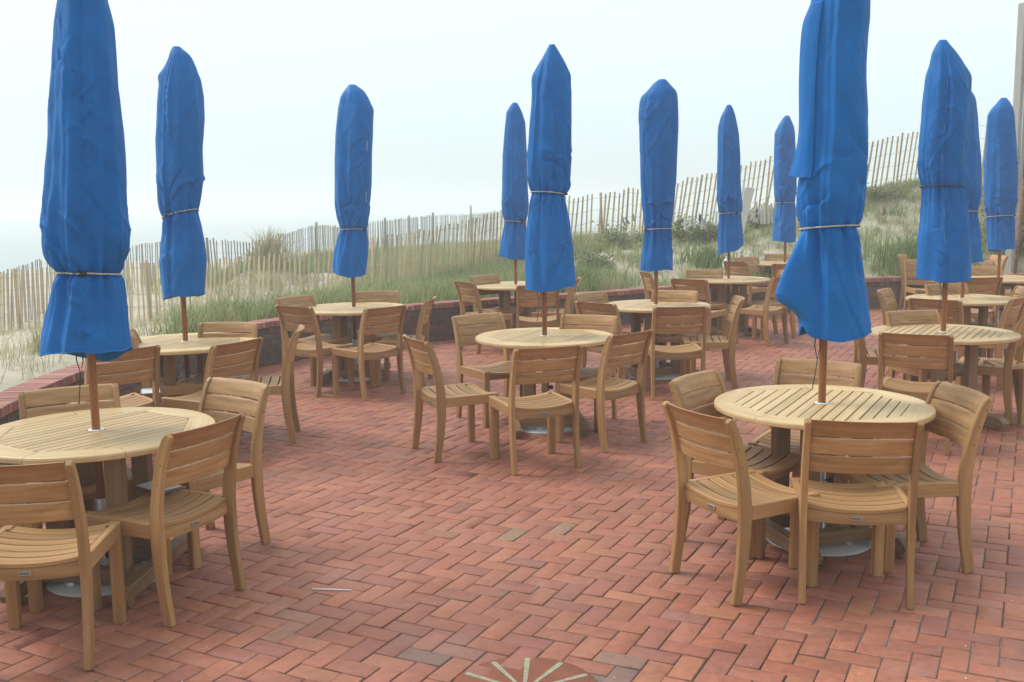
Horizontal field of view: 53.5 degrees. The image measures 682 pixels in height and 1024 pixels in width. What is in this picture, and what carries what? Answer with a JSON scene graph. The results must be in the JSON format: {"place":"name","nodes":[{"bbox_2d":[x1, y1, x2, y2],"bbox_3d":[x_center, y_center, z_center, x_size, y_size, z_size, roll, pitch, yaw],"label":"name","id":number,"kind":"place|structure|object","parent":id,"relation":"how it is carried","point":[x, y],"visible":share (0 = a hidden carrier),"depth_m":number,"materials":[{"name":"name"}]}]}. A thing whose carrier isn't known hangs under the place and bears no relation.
{"place":"outdoors","nodes":[
{"label":"outdoors","id":0,"kind":"place"},
{"bbox_2d":[0,208,751,272],"bbox_3d":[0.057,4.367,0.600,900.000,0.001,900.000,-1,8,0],"label":"sea","id":1,"kind":"structure","parent":0,"point":[20,242],"depth_m":186.07,"materials":[{"name":"grey liquid"}]},
{"bbox_2d":[0,306,1023,681],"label":"brick paving","id":2,"kind":"structure","parent":0,"point":[322,464],"depth_m":4.95,"materials":[{"name":"red brick"}]},
{"bbox_2d":[0,500,74,612],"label":"teak chair","id":3,"kind":"object","parent":2,"relation":"on","point":[35,596],"visible":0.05,"depth_m":4.56,"materials":[{"name":"wood"}]},
{"bbox_2d":[0,460,126,670],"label":"teak chair","id":4,"kind":"object","parent":2,"relation":"on","point":[81,548],"visible":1,"depth_m":3.99,"materials":[{"name":"wood"}]},
{"bbox_2d":[18,383,141,563],"bbox_3d":[-2.236,0.701,5.247,0.492,0.862,0.581,-5,9,-28],"label":"teak chair","id":5,"kind":"object","parent":2,"relation":"on","point":[52,396],"visible":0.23,"depth_m":5.36,"materials":[{"name":"wood"}]},
{"bbox_2d":[45,496,155,596],"bbox_3d":[-2.004,0.962,4.992,0.552,0.402,0.552,4,9,33],"label":"umbrella base","id":6,"kind":"object","parent":2,"relation":"on","point":[68,589],"visible":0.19,"depth_m":4.86,"materials":[{"name":"paint"}]},
{"bbox_2d":[39,0,132,498],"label":"patio umbrella","id":7,"kind":"object","parent":6,"relation":"in","point":[84,226],"visible":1,"depth_m":4.65,"materials":[{"name":"blue fabric"}]},
{"bbox_2d":[0,407,215,607],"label":"round table","id":8,"kind":"object","parent":2,"relation":"on","point":[121,435],"visible":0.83,"depth_m":4.83,"materials":[{"name":"brown wood"}]},
{"bbox_2d":[67,345,160,406],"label":"teak chair","id":9,"kind":"object","parent":2,"relation":"on","point":[134,399],"visible":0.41,"depth_m":6.96,"materials":[{"name":"wood"}]},
{"bbox_2d":[86,412,245,626],"bbox_3d":[-1.560,0.776,4.639,0.580,0.862,0.492,3,9,25],"label":"teak chair","id":10,"kind":"object","parent":2,"relation":"on","point":[158,518],"visible":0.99,"depth_m":4.53,"materials":[{"name":"wood"}]},
{"bbox_2d":[130,328,203,398],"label":"teak chair","id":11,"kind":"object","parent":2,"relation":"on","point":[169,390],"visible":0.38,"depth_m":7.73,"materials":[{"name":"wood"}]},
{"bbox_2d":[138,332,255,433],"bbox_3d":[-2.588,0.366,8.125,1.111,0.743,1.111,3,9,28],"label":"round table","id":12,"kind":"object","parent":2,"relation":"on","point":[172,345],"visible":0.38,"depth_m":7.96,"materials":[{"name":"brown wood"}]},
{"bbox_2d":[130,377,270,569],"bbox_3d":[-1.627,0.672,5.401,0.492,0.862,0.580,5,10,35],"label":"teak chair","id":13,"kind":"object","parent":2,"relation":"on","point":[254,426],"visible":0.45,"depth_m":5.41,"materials":[{"name":"wood"}]},
{"bbox_2d":[161,337,263,456],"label":"teak chair","id":14,"kind":"object","parent":2,"relation":"on","point":[190,402],"visible":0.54,"depth_m":7.18,"materials":[{"name":"wood"}]},
{"bbox_2d":[175,322,257,438],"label":"teak chair","id":15,"kind":"object","parent":2,"relation":"on","point":[251,328],"visible":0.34,"depth_m":8.30,"materials":[{"name":"wood"}]},
{"bbox_2d":[227,324,304,443],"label":"teak chair","id":16,"kind":"object","parent":2,"relation":"on","point":[285,388],"visible":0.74,"depth_m":7.72,"materials":[{"name":"wood"}]},
{"bbox_2d":[275,295,347,385],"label":"teak chair","id":17,"kind":"object","parent":2,"relation":"on","point":[299,300],"visible":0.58,"depth_m":10.48,"materials":[{"name":"wood"}]},
{"bbox_2d":[275,305,354,396],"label":"teak chair","id":18,"kind":"object","parent":2,"relation":"on","point":[318,348],"visible":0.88,"depth_m":9.65,"materials":[{"name":"wood"}]},
{"bbox_2d":[330,339,382,381],"bbox_3d":[-1.636,0.182,10.634,0.552,0.402,0.552,4,9,33],"label":"umbrella base","id":19,"kind":"object","parent":2,"relation":"on","point":[355,344],"visible":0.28,"depth_m":10.58,"materials":[{"name":"grey metal"}]},
{"bbox_2d":[332,84,373,339],"bbox_3d":[-1.623,-1.141,10.448,0.480,2.913,0.394,-1,8,0],"label":"patio umbrella","id":20,"kind":"object","parent":19,"relation":"in","point":[353,150],"visible":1,"depth_m":10.25,"materials":[{"name":"blue fabric"}]},
{"bbox_2d":[310,302,407,383],"bbox_3d":[-1.638,0.012,10.611,1.111,0.743,1.111,4,9,30],"label":"round table","id":21,"kind":"object","parent":2,"relation":"on","point":[339,313],"visible":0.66,"depth_m":10.46,"materials":[{"name":"brown wood"}]},
{"bbox_2d":[331,305,406,400],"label":"teak chair","id":22,"kind":"object","parent":2,"relation":"on","point":[371,352],"visible":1,"depth_m":9.53,"materials":[{"name":"wood"}]},
{"bbox_2d":[355,290,402,350],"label":"teak chair","id":23,"kind":"object","parent":2,"relation":"on","point":[365,296],"visible":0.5,"depth_m":11.09,"materials":[{"name":"wood"}]},
{"bbox_2d":[375,296,435,386],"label":"teak chair","id":24,"kind":"object","parent":2,"relation":"on","point":[424,316],"visible":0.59,"depth_m":10.10,"materials":[{"name":"wood"}]},
{"bbox_2d":[402,334,499,461],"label":"teak chair","id":25,"kind":"object","parent":2,"relation":"on","point":[440,396],"visible":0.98,"depth_m":7.26,"materials":[{"name":"wood"}]},
{"bbox_2d":[454,280,512,353],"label":"teak chair","id":26,"kind":"object","parent":2,"relation":"on","point":[461,290],"visible":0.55,"depth_m":12.29,"materials":[{"name":"wood"}]},
{"bbox_2d":[451,312,535,426],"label":"teak chair","id":27,"kind":"object","parent":2,"relation":"on","point":[485,374],"visible":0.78,"depth_m":8.55,"materials":[{"name":"wood"}]},
{"bbox_2d":[468,274,525,334],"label":"teak chair","id":28,"kind":"object","parent":2,"relation":"on","point":[491,278],"visible":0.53,"depth_m":13.18,"materials":[{"name":"wood"}]},
{"bbox_2d":[476,281,533,328],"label":"round table","id":29,"kind":"object","parent":2,"relation":"on","point":[506,288],"visible":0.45,"depth_m":13.01,"materials":[{"name":"brown wood"}]},
{"bbox_2d":[0,273,1023,465],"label":"brick wall","id":30,"kind":"structure","parent":2,"relation":"on","point":[440,326],"depth_m":12.54,"materials":[{"name":"red brick"}]},
{"bbox_2d":[514,314,520,327],"bbox_3d":[0.055,-0.196,13.227,0.552,0.402,0.552,2,8,18],"label":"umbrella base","id":31,"kind":"object","parent":2,"relation":"on","point":[515,320],"visible":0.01,"depth_m":13.19,"materials":[{"name":"brown"}]},
{"bbox_2d":[498,103,528,306],"bbox_3d":[0.016,-1.542,13.040,0.371,2.960,0.351,4,9,31],"label":"patio umbrella","id":32,"kind":"object","parent":31,"relation":"in","point":[515,202],"visible":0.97,"depth_m":12.87,"materials":[{"name":"blue fabric"}]},
{"bbox_2d":[453,657,597,681],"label":"sunburst inlay","id":33,"kind":"object","parent":2,"relation":"on","point":[537,669],"visible":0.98,"depth_m":3.92,"materials":[{"name":"ceramic"}]},
{"bbox_2d":[489,344,583,474],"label":"teak chair","id":34,"kind":"object","parent":2,"relation":"on","point":[550,406],"visible":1,"depth_m":6.81,"materials":[{"name":"wood"}]},
{"bbox_2d":[516,285,558,327],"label":"teak chair","id":35,"kind":"object","parent":2,"relation":"on","point":[527,300],"visible":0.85,"depth_m":11.65,"materials":[{"name":"wood"}]},
{"bbox_2d":[475,327,612,437],"bbox_3d":[0.266,0.321,8.182,1.111,0.743,1.111,3,9,25],"label":"round table","id":36,"kind":"object","parent":2,"relation":"on","point":[522,338],"visible":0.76,"depth_m":8.01,"materials":[{"name":"brown wood"}]},
{"bbox_2d":[521,384,571,433],"bbox_3d":[0.268,0.491,8.205,0.552,0.402,0.552,3,9,26],"label":"umbrella base","id":37,"kind":"object","parent":2,"relation":"on","point":[539,430],"visible":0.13,"depth_m":8.06,"materials":[{"name":"grey metal"}]},
{"bbox_2d":[525,44,576,359],"bbox_3d":[0.300,-0.835,8.023,0.389,2.919,0.351,-6,9,-32],"label":"patio umbrella","id":38,"kind":"object","parent":37,"relation":"in","point":[549,258],"visible":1,"depth_m":7.87,"materials":[{"name":"blue fabric"}]},
{"bbox_2d":[531,277,580,324],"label":"teak chair","id":39,"kind":"object","parent":2,"relation":"on","point":[569,306],"visible":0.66,"depth_m":12.46,"materials":[{"name":"wood"}]},
{"bbox_2d":[542,314,617,418],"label":"teak chair","id":40,"kind":"object","parent":2,"relation":"on","point":[583,321],"visible":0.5,"depth_m":8.44,"materials":[{"name":"wood"}]},
{"bbox_2d":[572,291,633,357],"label":"teak chair","id":41,"kind":"object","parent":2,"relation":"on","point":[589,296],"visible":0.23,"depth_m":10.58,"materials":[{"name":"wood"}]},
{"bbox_2d":[555,329,653,452],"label":"teak chair","id":42,"kind":"object","parent":2,"relation":"on","point":[600,388],"visible":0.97,"depth_m":7.46,"materials":[{"name":"wood"}]},
{"bbox_2d":[575,301,650,387],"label":"teak chair","id":43,"kind":"object","parent":2,"relation":"on","point":[606,309],"visible":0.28,"depth_m":9.56,"materials":[{"name":"wood"}]},
{"bbox_2d":[629,342,679,379],"bbox_3d":[1.483,0.159,10.509,0.552,0.402,0.552,1,8,10],"label":"umbrella base","id":44,"kind":"object","parent":2,"relation":"on","point":[666,377],"visible":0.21,"depth_m":10.44,"materials":[{"name":"grey metal"}]},
{"bbox_2d":[638,79,678,315],"bbox_3d":[1.482,-1.162,10.318,0.397,2.912,0.353,-1,8,0],"label":"patio umbrella","id":45,"kind":"object","parent":44,"relation":"in","point":[658,117],"visible":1,"depth_m":10.14,"materials":[{"name":"blue fabric"}]},
{"bbox_2d":[604,299,710,377],"bbox_3d":[1.481,-0.011,10.485,1.111,0.743,1.111,3,9,27],"label":"round table","id":46,"kind":"object","parent":2,"relation":"on","point":[637,309],"visible":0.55,"depth_m":10.40,"materials":[{"name":"brown wood"}]},
{"bbox_2d":[638,290,697,375],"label":"teak chair","id":47,"kind":"object","parent":2,"relation":"on","point":[691,296],"visible":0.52,"depth_m":10.62,"materials":[{"name":"wood"}]},
{"bbox_2d":[645,306,707,399],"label":"teak chair","id":48,"kind":"object","parent":2,"relation":"on","point":[692,352],"visible":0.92,"depth_m":9.17,"materials":[{"name":"wood"}]},
{"bbox_2d":[670,278,726,350],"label":"teak chair","id":49,"kind":"object","parent":2,"relation":"on","point":[695,284],"visible":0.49,"depth_m":12.20,"materials":[{"name":"wood"}]},
{"bbox_2d":[686,269,726,324],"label":"teak chair","id":50,"kind":"object","parent":2,"relation":"on","point":[697,274],"visible":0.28,"depth_m":13.77,"materials":[{"name":"wood"}]},
{"bbox_2d":[681,295,744,388],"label":"teak chair","id":51,"kind":"object","parent":2,"relation":"on","point":[725,341],"visible":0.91,"depth_m":9.84,"materials":[{"name":"wood"}]},
{"bbox_2d":[711,304,748,335],"bbox_3d":[2.917,-0.303,13.737,0.552,0.402,0.552,2,8,22],"label":"umbrella base","id":52,"kind":"object","parent":2,"relation":"on","point":[741,333],"visible":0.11,"depth_m":13.66,"materials":[{"name":"grey metal"}]},
{"bbox_2d":[717,105,743,303],"bbox_3d":[2.905,-1.642,13.550,0.367,2.946,0.348,-1,8,0],"label":"patio umbrella","id":53,"kind":"object","parent":52,"relation":"in","point":[730,208],"visible":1,"depth_m":13.39,"materials":[{"name":"blue fabric"}]},
{"bbox_2d":[696,276,770,335],"bbox_3d":[2.915,-0.473,13.713,1.111,0.743,1.111,3,9,24],"label":"round table","id":54,"kind":"object","parent":2,"relation":"on","point":[739,285],"visible":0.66,"depth_m":13.54,"materials":[{"name":"brown wood"}]},
{"bbox_2d":[669,369,799,558],"bbox_3d":[1.185,0.630,5.440,0.580,0.862,0.492,6,10,39],"label":"teak chair","id":55,"kind":"object","parent":2,"relation":"on","point":[764,462],"visible":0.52,"depth_m":5.41,"materials":[{"name":"wood"}]},
{"bbox_2d":[662,401,819,605],"bbox_3d":[1.060,0.721,4.794,0.580,0.862,0.492,-5,9,-27],"label":"teak chair","id":56,"kind":"object","parent":2,"relation":"on","point":[744,497],"visible":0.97,"depth_m":4.70,"materials":[{"name":"wood"}]},
{"bbox_2d":[723,261,770,317],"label":"teak chair","id":57,"kind":"object","parent":2,"relation":"on","point":[738,267],"visible":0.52,"depth_m":15.45,"materials":[{"name":"wood"}]},
{"bbox_2d":[735,277,788,346],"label":"teak chair","id":58,"kind":"object","parent":2,"relation":"on","point":[766,311],"visible":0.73,"depth_m":12.58,"materials":[{"name":"wood"}]},
{"bbox_2d":[744,269,795,338],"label":"teak chair","id":59,"kind":"object","parent":2,"relation":"on","point":[772,302],"visible":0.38,"depth_m":13.47,"materials":[{"name":"wood"}]},
{"bbox_2d":[748,358,861,527],"bbox_3d":[1.680,0.572,5.821,0.492,0.862,0.580,4,9,31],"label":"teak chair","id":60,"kind":"object","parent":2,"relation":"on","point":[834,368],"visible":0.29,"depth_m":5.93,"materials":[{"name":"wood"}]},
{"bbox_2d":[766,472,870,556],"bbox_3d":[1.632,0.858,5.405,0.552,0.402,0.552,1,8,16],"label":"umbrella base","id":61,"kind":"object","parent":2,"relation":"on","point":[843,549],"visible":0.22,"depth_m":5.27,"materials":[{"name":"grey metal"}]},
{"bbox_2d":[775,0,871,454],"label":"patio umbrella","id":62,"kind":"object","parent":61,"relation":"in","point":[821,292],"visible":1,"depth_m":5.07,"materials":[{"name":"blue fabric"}]},
{"bbox_2d":[714,384,935,564],"bbox_3d":[1.630,0.689,5.382,1.111,0.743,1.111,4,9,29],"label":"round table","id":63,"kind":"object","parent":2,"relation":"on","point":[782,411],"visible":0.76,"depth_m":5.27,"materials":[{"name":"brown wood"}]},
{"bbox_2d":[789,418,924,609],"bbox_3d":[1.559,0.732,4.663,0.492,0.862,0.580,1,8,10],"label":"teak chair","id":64,"kind":"object","parent":2,"relation":"on","point":[891,507],"visible":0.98,"depth_m":4.48,"materials":[{"name":"wood"}]},
{"bbox_2d":[852,337,906,387],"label":"teak chair","id":65,"kind":"object","parent":2,"relation":"on","point":[864,356],"visible":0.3,"depth_m":8.71,"materials":[{"name":"wood"}]},
{"bbox_2d":[877,288,931,378],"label":"teak chair","id":66,"kind":"object","parent":2,"relation":"on","point":[890,301],"visible":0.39,"depth_m":10.51,"materials":[{"name":"wood"}]},
{"bbox_2d":[835,381,992,576],"bbox_3d":[1.999,0.669,5.079,0.580,0.862,0.492,-1,8,-4],"label":"teak chair","id":67,"kind":"object","parent":2,"relation":"on","point":[932,483],"visible":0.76,"depth_m":4.91,"materials":[{"name":"wood"}]},
{"bbox_2d":[875,332,955,454],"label":"teak chair","id":68,"kind":"object","parent":2,"relation":"on","point":[920,390],"visible":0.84,"depth_m":7.15,"materials":[{"name":"wood"}]},
{"bbox_2d":[897,254,935,307],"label":"teak chair","id":69,"kind":"object","parent":2,"relation":"on","point":[900,257],"visible":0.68,"depth_m":16.53,"materials":[{"name":"wood"}]},
{"bbox_2d":[885,310,963,381],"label":"teak chair","id":70,"kind":"object","parent":2,"relation":"on","point":[933,317],"visible":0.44,"depth_m":8.47,"materials":[{"name":"wood"}]},
{"bbox_2d":[903,259,948,317],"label":"teak chair","id":71,"kind":"object","parent":2,"relation":"on","point":[910,269],"visible":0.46,"depth_m":15.33,"materials":[{"name":"wood"}]},
{"bbox_2d":[907,298,964,384],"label":"teak chair","id":72,"kind":"object","parent":2,"relation":"on","point":[958,312],"visible":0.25,"depth_m":9.43,"materials":[{"name":"wood"}]},
{"bbox_2d":[870,324,1020,435],"bbox_3d":[3.425,0.290,8.112,1.111,0.743,1.110,4,9,32],"label":"round table","id":73,"kind":"object","parent":2,"relation":"on","point":[970,338],"visible":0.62,"depth_m":7.97,"materials":[{"name":"brown wood"}]},
{"bbox_2d":[924,283,994,357],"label":"teak chair","id":74,"kind":"object","parent":2,"relation":"on","point":[953,288],"visible":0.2,"depth_m":11.07,"materials":[{"name":"wood"}]},
{"bbox_2d":[905,294,1017,361],"bbox_3d":[4.739,-0.089,10.743,1.111,0.743,1.111,1,8,12],"label":"round table","id":75,"kind":"object","parent":2,"relation":"on","point":[981,303],"visible":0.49,"depth_m":10.63,"materials":[{"name":"brown wood"}]},
{"bbox_2d":[960,277,1002,322],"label":"teak chair","id":76,"kind":"object","parent":2,"relation":"on","point":[993,286],"visible":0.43,"depth_m":11.93,"materials":[{"name":"wood"}]},
{"bbox_2d":[953,317,1023,424],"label":"teak chair","id":77,"kind":"object","parent":2,"relation":"on","point":[1005,371],"visible":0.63,"depth_m":8.07,"materials":[{"name":"wood"}]},
{"bbox_2d":[953,297,1023,389],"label":"teak chair","id":78,"kind":"object","parent":2,"relation":"on","point":[1015,312],"visible":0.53,"depth_m":9.48,"materials":[{"name":"wood"}]},
{"bbox_2d":[971,275,1023,327],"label":"round table","id":79,"kind":"object","parent":2,"relation":"on","point":[1012,281],"visible":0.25,"depth_m":13.26,"materials":[{"name":"brown wood"}]},
{"bbox_2d":[0,174,1023,391],"bbox_3d":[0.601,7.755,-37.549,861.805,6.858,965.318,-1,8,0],"label":"dune ground","id":80,"kind":"structure","parent":0,"point":[12,378],"depth_m":19.61,"materials":[{"name":"beige sand"}]},
{"bbox_2d":[0,306,254,383],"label":"sparse stalks","id":81,"kind":"object","parent":80,"relation":"on","point":[11,355],"visible":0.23,"depth_m":9.69,"materials":[{"name":"beige plant"}]},
{"bbox_2d":[0,205,526,330],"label":"picket fence","id":82,"kind":"object","parent":80,"relation":"on","point":[384,232],"visible":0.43,"depth_m":30.80,"materials":[{"name":"wood"}]},
{"bbox_2d":[231,226,305,275],"bbox_3d":[-6.301,-2.371,26.790,1.791,1.522,1.943,-1,8,0],"label":"grass tuft","id":83,"kind":"object","parent":80,"relation":"on","point":[271,245],"visible":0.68,"depth_m":26.72,"materials":[{"name":"green plant"}]},
{"bbox_2d":[126,238,494,310],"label":"ridge grass","id":84,"kind":"structure","parent":80,"relation":"on","point":[287,268],"depth_m":26.56,"materials":[{"name":"green plant"}]},
{"bbox_2d":[293,222,622,292],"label":"straw grass","id":85,"kind":"structure","parent":80,"relation":"on","point":[424,258],"depth_m":24.21,"materials":[{"name":"plant"}]},
{"bbox_2d":[0,125,985,331],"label":"picket fence","id":86,"kind":"object","parent":80,"relation":"on","point":[147,275],"visible":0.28,"depth_m":20.35,"materials":[{"name":"wood"}]},
{"bbox_2d":[519,260,631,290],"bbox_3d":[0.967,-0.977,15.801,1.724,0.692,1.781,-8,11,-43],"label":"grass tuft","id":87,"kind":"object","parent":80,"relation":"on","point":[584,272],"visible":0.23,"depth_m":15.54,"materials":[{"name":"green plant"}]},
{"bbox_2d":[137,164,1023,336],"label":"dune grass","id":88,"kind":"structure","parent":80,"relation":"on","point":[438,286],"depth_m":16.88,"materials":[{"name":"green plant"}]},
{"bbox_2d":[574,245,620,270],"bbox_3d":[1.637,-1.488,18.942,1.077,0.590,1.121,-1,8,0],"label":"shrub","id":89,"kind":"object","parent":80,"relation":"on","point":[592,260],"visible":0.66,"depth_m":18.80,"materials":[{"name":"green plant"}]},
{"bbox_2d":[591,219,643,248],"bbox_3d":[2.220,-2.069,19.890,1.138,0.642,1.069,-7,10,-37],"label":"shrub","id":90,"kind":"object","parent":80,"relation":"on","point":[623,239],"visible":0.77,"depth_m":19.89,"materials":[{"name":"green plant"}]},
{"bbox_2d":[671,212,712,242],"bbox_3d":[3.315,-2.238,19.823,1.193,0.727,1.136,-4,8,-23],"label":"shrub","id":91,"kind":"object","parent":80,"relation":"on","point":[679,227],"visible":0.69,"depth_m":19.73,"materials":[{"name":"green plant"}]},
{"bbox_2d":[673,237,755,268],"bbox_3d":[3.286,-1.536,17.888,1.956,0.648,1.770,-1,8,0],"label":"grass tuft","id":92,"kind":"object","parent":80,"relation":"on","point":[704,259],"visible":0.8,"depth_m":17.76,"materials":[{"name":"green plant"}]},
{"bbox_2d":[741,187,754,232],"bbox_3d":[4.348,-2.442,19.040,0.190,0.871,0.436,-3,8,-16],"label":"white board","id":93,"kind":"object","parent":80,"relation":"on","point":[748,193],"visible":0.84,"depth_m":18.95,"materials":[{"name":"paint"}]},
{"bbox_2d":[748,202,772,223],"bbox_3d":[4.669,-2.413,19.208,0.521,0.413,0.112,-1,8,0],"label":"broken fence","id":94,"kind":"object","parent":80,"relation":"on","point":[761,211],"visible":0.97,"depth_m":19.16,"materials":[{"name":"grey wood"}]},
{"bbox_2d":[859,220,975,276],"bbox_3d":[6.830,-1.041,17.732,2.596,2.276,2.752,-7,10,-38],"label":"grass tuft","id":95,"kind":"object","parent":80,"relation":"on","point":[907,247],"visible":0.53,"depth_m":17.44,"materials":[{"name":"green plant"}]},
{"bbox_2d":[1004,2,1023,271],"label":"utility post","id":96,"kind":"object","parent":80,"relation":"on","point":[1018,101],"visible":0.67,"depth_m":16.98,"materials":[{"name":"metal"}]},
{"bbox_2d":[1012,178,1023,273],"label":"patio umbrella","id":97,"kind":"object","parent":80,"relation":"on","point":[1019,226],"visible":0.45,"depth_m":16.89,"materials":[{"name":"fabric"}]},
{"bbox_2d":[0,0,1023,217],"label":"sky","id":98,"kind":"structure","parent":0,"point":[440,79],"materials":[{"name":"white"}]},
{"bbox_3d":[-2.585,0.536,8.149,0.552,0.402,0.552,0,8,5],"label":"umbrella base","id":99,"kind":"object","parent":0,"visible":0},
{"bbox_2d":[155,46,206,377],"bbox_3d":[-2.567,-0.797,7.970,0.410,2.931,0.374,-1,8,0],"label":"patio umbrella","id":100,"kind":"object","parent":99,"relation":"in","point":[179,135],"visible":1,"depth_m":7.79,"materials":[{"name":"blue fabric"}]},
{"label":"umbrella base","id":101,"kind":"object","parent":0,"visible":0},
{"bbox_2d":[772,115,796,261],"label":"patio umbrella","id":102,"kind":"object","parent":101,"relation":"in","point":[784,221],"visible":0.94,"depth_m":16.61,"materials":[{"name":"blue fabric"}]},
{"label":"umbrella base","id":103,"kind":"object","parent":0,"visible":0},
{"bbox_2d":[915,40,971,331],"bbox_3d":[3.381,-0.858,7.954,0.408,2.904,0.384,5,9,34],"label":"patio umbrella","id":104,"kind":"object","parent":103,"relation":"in","point":[944,245],"visible":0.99,"depth_m":7.79,"materials":[{"name":"blue fabric"}]},
{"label":"umbrella base","id":105,"kind":"object","parent":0,"visible":0},
{"bbox_2d":[960,91,983,297],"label":"patio umbrella","id":106,"kind":"object","parent":105,"relation":"in","point":[972,188],"visible":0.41,"depth_m":10.40,"materials":[{"name":"blue fabric"}]},
{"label":"umbrella base","id":107,"kind":"object","parent":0,"visible":0},
{"bbox_2d":[983,98,1017,276],"bbox_3d":[6.296,-1.633,13.144,0.440,2.952,0.369,-1,8,0],"label":"patio umbrella","id":108,"kind":"object","parent":107,"relation":"in","point":[1000,166],"visible":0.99,"depth_m":12.96,"materials":[{"name":"blue fabric"}]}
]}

